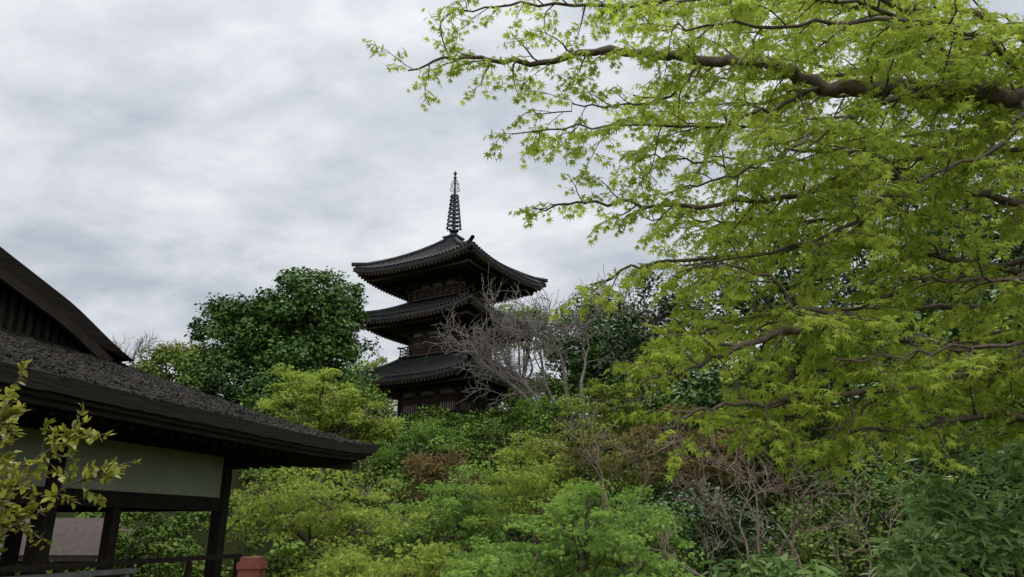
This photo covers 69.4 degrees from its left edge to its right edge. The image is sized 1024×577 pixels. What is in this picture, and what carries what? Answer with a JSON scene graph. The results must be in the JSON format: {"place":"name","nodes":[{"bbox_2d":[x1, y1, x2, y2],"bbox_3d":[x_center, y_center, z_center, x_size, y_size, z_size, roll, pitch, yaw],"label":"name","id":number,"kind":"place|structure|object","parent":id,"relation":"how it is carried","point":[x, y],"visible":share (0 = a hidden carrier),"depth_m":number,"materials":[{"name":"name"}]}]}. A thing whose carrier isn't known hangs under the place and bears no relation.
{"place":"outdoors","nodes":[
{"label":"outdoors","id":0,"kind":"place"},
{"bbox_2d":[0,0,1023,417],"label":"sky","id":1,"kind":"structure","parent":0,"point":[157,157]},
{"bbox_2d":[1,318,1023,576],"bbox_3d":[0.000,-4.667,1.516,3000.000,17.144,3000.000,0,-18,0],"label":"ground","id":2,"kind":"structure","parent":0,"point":[201,534],"depth_m":27.29,"materials":[{"name":"green plant"}]},
{"bbox_2d":[15,561,79,575],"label":"nandina bush","id":3,"kind":"object","parent":2,"relation":"on","point":[48,571],"visible":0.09,"depth_m":17.55,"materials":[{"name":"green plant"}]},
{"bbox_2d":[0,359,140,552],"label":"evergreen shrub","id":4,"kind":"object","parent":2,"relation":"on","point":[109,470],"visible":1,"depth_m":2.52,"materials":[{"name":"green plant"}]},
{"bbox_2d":[0,518,176,576],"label":"garden hut","id":5,"kind":"object","parent":2,"relation":"on","point":[76,539],"visible":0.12,"depth_m":20.00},
{"bbox_2d":[112,331,163,368],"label":"bare cherry tree","id":6,"kind":"object","parent":2,"relation":"on","point":[139,346],"visible":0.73,"depth_m":41.86,"materials":[{"name":"grey plant"}]},
{"bbox_2d":[80,512,203,576],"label":"nandina bush","id":7,"kind":"object","parent":2,"relation":"on","point":[125,546],"visible":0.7,"depth_m":17.88,"materials":[{"name":"green plant"}]},
{"bbox_2d":[132,346,223,399],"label":"chinquapin tree","id":8,"kind":"object","parent":2,"relation":"on","point":[174,358],"visible":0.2,"depth_m":40.62,"materials":[{"name":"green plant"}]},
{"bbox_2d":[129,339,232,394],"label":"chinquapin tree","id":9,"kind":"object","parent":2,"relation":"on","point":[170,346],"visible":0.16,"depth_m":49.18,"materials":[{"name":"green plant"}]},
{"bbox_2d":[0,247,378,576],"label":"temple pavilion","id":10,"kind":"structure","parent":2,"relation":"on","point":[191,449],"depth_m":10.67,"materials":[{"name":"brown wood"}]},
{"bbox_2d":[236,557,267,576],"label":"wooden post","id":11,"kind":"object","parent":2,"relation":"on","point":[251,566],"visible":1,"depth_m":4.61,"materials":[{"name":"red paint"}]},
{"bbox_2d":[168,353,346,406],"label":"evergreen oak tree","id":12,"kind":"object","parent":2,"relation":"on","point":[234,392],"visible":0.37,"depth_m":39.98,"materials":[{"name":"green plant"}]},
{"bbox_2d":[183,266,384,395],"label":"evergreen oak tree","id":13,"kind":"object","parent":2,"relation":"on","point":[291,330],"visible":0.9,"depth_m":43.02,"materials":[{"name":"green plant"}]},
{"bbox_2d":[240,374,398,439],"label":"green broadleaf tree","id":14,"kind":"object","parent":2,"relation":"on","point":[365,392],"visible":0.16,"depth_m":35.79,"materials":[{"name":"green plant"}]},
{"bbox_2d":[201,460,441,576],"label":"young maple tree","id":15,"kind":"object","parent":2,"relation":"on","point":[299,525],"visible":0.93,"depth_m":18.14,"materials":[{"name":"green plant"}]},
{"bbox_2d":[256,363,408,499],"bbox_3d":[-7.412,5.791,29.696,5.212,5.358,4.784,14,-23,-36],"label":"yellow maple tree","id":16,"kind":"object","parent":2,"relation":"on","point":[336,418],"visible":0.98,"depth_m":29.34,"materials":[{"name":"green plant"}]},
{"bbox_2d":[266,534,399,576],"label":"young maple tree","id":17,"kind":"object","parent":2,"relation":"on","point":[361,569],"visible":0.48,"depth_m":12.27,"materials":[{"name":"green plant"}]},
{"bbox_2d":[342,356,397,418],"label":"chinquapin tree","id":18,"kind":"object","parent":2,"relation":"on","point":[389,403],"visible":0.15,"depth_m":71.97,"materials":[{"name":"green plant"}]},
{"bbox_2d":[290,538,464,576],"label":"young maple tree","id":19,"kind":"object","parent":2,"relation":"on","point":[413,569],"visible":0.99,"depth_m":8.98,"materials":[{"name":"green plant"}]},
{"bbox_2d":[366,417,473,477],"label":"green maple tree","id":20,"kind":"object","parent":2,"relation":"on","point":[439,435],"visible":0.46,"depth_m":32.09,"materials":[{"name":"green plant"}]},
{"bbox_2d":[394,445,482,512],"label":"bronze maple tree","id":21,"kind":"object","parent":2,"relation":"on","point":[426,463],"visible":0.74,"depth_m":25.63,"materials":[{"name":"brown plant"}]},
{"bbox_2d":[365,460,521,560],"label":"young maple tree","id":22,"kind":"object","parent":2,"relation":"on","point":[463,505],"visible":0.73,"depth_m":20.80,"materials":[{"name":"green plant"}]},
{"bbox_2d":[349,171,547,418],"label":"three storey pagoda","id":23,"kind":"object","parent":2,"relation":"on","point":[429,284],"visible":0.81,"depth_m":57.37,"materials":[{"name":"wood"}]},
{"bbox_2d":[397,404,514,425],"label":"broadleaf shrub","id":24,"kind":"object","parent":2,"relation":"on","point":[493,412],"visible":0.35,"depth_m":46.14,"materials":[{"name":"green plant"}]},
{"bbox_2d":[429,533,542,576],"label":"young maple tree","id":25,"kind":"object","parent":2,"relation":"on","point":[482,552],"visible":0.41,"depth_m":11.78,"materials":[{"name":"green plant"}]},
{"bbox_2d":[1,296,1023,576],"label":"hillside shrubs","id":26,"kind":"object","parent":2,"relation":"on","point":[281,562],"visible":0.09,"depth_m":27.36,"materials":[{"name":"green plant"}]},
{"bbox_2d":[447,410,579,474],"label":"mixed broadleaf tree","id":27,"kind":"object","parent":2,"relation":"on","point":[480,451],"visible":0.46,"depth_m":30.16,"materials":[{"name":"green plant"}]},
{"bbox_2d":[424,270,620,430],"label":"bare cherry tree","id":28,"kind":"object","parent":2,"relation":"on","point":[525,383],"visible":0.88,"depth_m":40.78,"materials":[{"name":"grey plant"}]},
{"bbox_2d":[492,301,554,376],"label":"chinquapin tree","id":29,"kind":"object","parent":2,"relation":"on","point":[524,309],"visible":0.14,"depth_m":67.28,"materials":[{"name":"green plant"}]},
{"bbox_2d":[460,458,589,575],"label":"young maple tree","id":30,"kind":"object","parent":2,"relation":"on","point":[522,489],"visible":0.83,"depth_m":18.52,"materials":[{"name":"green plant"}]},
{"bbox_2d":[488,430,579,515],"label":"yellow maple tree","id":31,"kind":"object","parent":2,"relation":"on","point":[506,454],"visible":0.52,"depth_m":24.97,"materials":[{"name":"green plant"}]},
{"bbox_2d":[510,394,571,430],"bbox_3d":[1.609,6.853,39.733,3.500,2.296,3.549,0,-18,0],"label":"broadleaf shrub","id":32,"kind":"object","parent":2,"relation":"on","point":[524,407],"visible":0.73,"depth_m":39.36,"materials":[{"name":"green plant"}]},
{"bbox_2d":[501,370,586,424],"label":"camellia tree","id":33,"kind":"object","parent":2,"relation":"on","point":[556,387],"visible":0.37,"depth_m":44.44,"materials":[{"name":"green plant"}]},
{"bbox_2d":[439,478,704,576],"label":"young maple tree","id":34,"kind":"object","parent":2,"relation":"on","point":[585,549],"visible":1,"depth_m":8.55,"materials":[{"name":"green plant"}]},
{"bbox_2d":[530,289,656,416],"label":"camellia tree","id":35,"kind":"object","parent":2,"relation":"on","point":[574,366],"visible":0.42,"depth_m":46.45,"materials":[{"name":"green plant"}]},
{"bbox_2d":[520,417,668,546],"bbox_3d":[2.730,6.066,23.242,4.916,4.006,4.081,0,-18,0],"label":"bronze maple tree","id":36,"kind":"object","parent":2,"relation":"on","point":[575,454],"visible":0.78,"depth_m":23.04,"materials":[{"name":"brown plant"}]},
{"bbox_2d":[552,378,678,466],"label":"yellow maple tree","id":37,"kind":"object","parent":2,"relation":"on","point":[609,412],"visible":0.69,"depth_m":32.53,"materials":[{"name":"green plant"}]},
{"bbox_2d":[555,398,699,519],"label":"bare maple tree","id":38,"kind":"object","parent":2,"relation":"on","point":[644,473],"visible":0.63,"depth_m":21.68,"materials":[{"name":"brown plant"}]},
{"bbox_2d":[574,283,683,414],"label":"camellia tree","id":39,"kind":"object","parent":2,"relation":"on","point":[623,309],"visible":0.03,"depth_m":53.02,"materials":[{"name":"green plant"}]},
{"bbox_2d":[581,263,677,409],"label":"bare zelkova tree","id":40,"kind":"object","parent":2,"relation":"on","point":[624,298],"visible":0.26,"depth_m":38.74,"materials":[{"name":"brown plant"}]},
{"bbox_2d":[559,484,710,576],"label":"young maple tree","id":41,"kind":"object","parent":2,"relation":"on","point":[653,524],"visible":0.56,"depth_m":13.89,"materials":[{"name":"green plant"}]},
{"bbox_2d":[590,271,730,440],"bbox_3d":[6.842,3.371,34.706,6.596,9.211,6.539,0,-18,0],"label":"evergreen tree","id":42,"kind":"object","parent":2,"relation":"on","point":[666,305],"visible":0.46,"depth_m":34.38,"materials":[{"name":"green plant"}]},
{"bbox_2d":[619,403,761,544],"bbox_3d":[5.028,5.503,20.226,4.032,4.509,2.931,0,-18,0],"label":"bronze maple tree","id":43,"kind":"object","parent":2,"relation":"on","point":[692,463],"visible":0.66,"depth_m":20.36,"materials":[{"name":"brown plant"}]},
{"bbox_2d":[361,0,1023,489],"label":"japanese maple tree","id":44,"kind":"object","parent":2,"relation":"on","point":[957,80],"visible":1,"depth_m":5.60,"materials":[{"name":"green plant"}]},
{"bbox_2d":[610,478,786,576],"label":"camellia bush","id":45,"kind":"object","parent":2,"relation":"on","point":[748,522],"visible":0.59,"depth_m":14.74,"materials":[{"name":"green plant"}]},
{"bbox_2d":[641,354,783,520],"bbox_3d":[6.765,4.976,25.510,4.809,6.077,4.710,0,-18,0],"label":"evergreen tree","id":46,"kind":"object","parent":2,"relation":"on","point":[699,396],"visible":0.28,"depth_m":24.90,"materials":[{"name":"green plant"}]},
{"bbox_2d":[700,553,840,576],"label":"aucuba bush","id":47,"kind":"object","parent":2,"relation":"on","point":[763,564],"visible":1,"depth_m":4.74,"materials":[{"name":"green plant"}]},
{"bbox_2d":[631,405,914,576],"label":"bare hydrangea shrub","id":48,"kind":"object","parent":2,"relation":"on","point":[757,520],"visible":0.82,"depth_m":10.61,"materials":[{"name":"brown plant"}]},
{"bbox_2d":[676,246,872,491],"bbox_3d":[9.925,2.952,27.588,7.487,9.041,6.254,0,-18,0],"label":"evergreen tree","id":49,"kind":"object","parent":2,"relation":"on","point":[744,310],"visible":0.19,"depth_m":27.26,"materials":[{"name":"green plant"}]},
{"bbox_2d":[688,184,861,431],"bbox_3d":[11.648,0.657,33.489,7.860,11.785,8.095,-12,-22,33],"label":"evergreen tree","id":50,"kind":"object","parent":2,"relation":"on","point":[754,233],"visible":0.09,"depth_m":32.94,"materials":[{"name":"green plant"}]},
{"bbox_2d":[746,459,981,576],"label":"camellia bush","id":51,"kind":"object","parent":2,"relation":"on","point":[814,537],"visible":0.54,"depth_m":12.26,"materials":[{"name":"green plant"}]},
{"bbox_2d":[783,165,1014,304],"bbox_3d":[17.088,-1.105,31.649,9.957,10.908,8.665,4,-18,-12],"label":"evergreen tree","id":52,"kind":"object","parent":2,"relation":"on","point":[868,254],"visible":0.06,"depth_m":31.40,"materials":[{"name":"green plant"}]},
{"bbox_2d":[819,197,1023,373],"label":"evergreen tree","id":53,"kind":"object","parent":2,"relation":"on","point":[932,231],"visible":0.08,"depth_m":25.85,"materials":[{"name":"green plant"}]},
{"bbox_2d":[833,361,1023,573],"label":"camellia bush","id":54,"kind":"object","parent":2,"relation":"on","point":[930,470],"visible":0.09,"depth_m":14.88,"materials":[{"name":"green plant"}]},
{"bbox_2d":[841,253,1023,516],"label":"evergreen tree","id":55,"kind":"object","parent":2,"relation":"on","point":[945,337],"visible":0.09,"depth_m":19.26,"materials":[{"name":"green plant"}]},
{"bbox_2d":[858,395,1023,576],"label":"laurel bush","id":56,"kind":"object","parent":2,"relation":"on","point":[980,531],"visible":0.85,"depth_m":6.32,"materials":[{"name":"green plant"}]},
{"bbox_2d":[908,124,1023,265],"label":"evergreen tree","id":57,"kind":"object","parent":2,"relation":"on","point":[1006,193],"visible":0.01,"depth_m":36.61,"materials":[{"name":"green plant"}]},
{"bbox_2d":[915,153,1023,304],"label":"evergreen tree","id":58,"kind":"object","parent":2,"relation":"on","point":[997,183],"visible":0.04,"depth_m":30.00,"materials":[{"name":"green plant"}]},
{"bbox_2d":[981,217,1023,300],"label":"evergreen tree","id":59,"kind":"object","parent":2,"relation":"on","point":[1010,256],"visible":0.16,"depth_m":25.98,"materials":[{"name":"green plant"}]}
]}

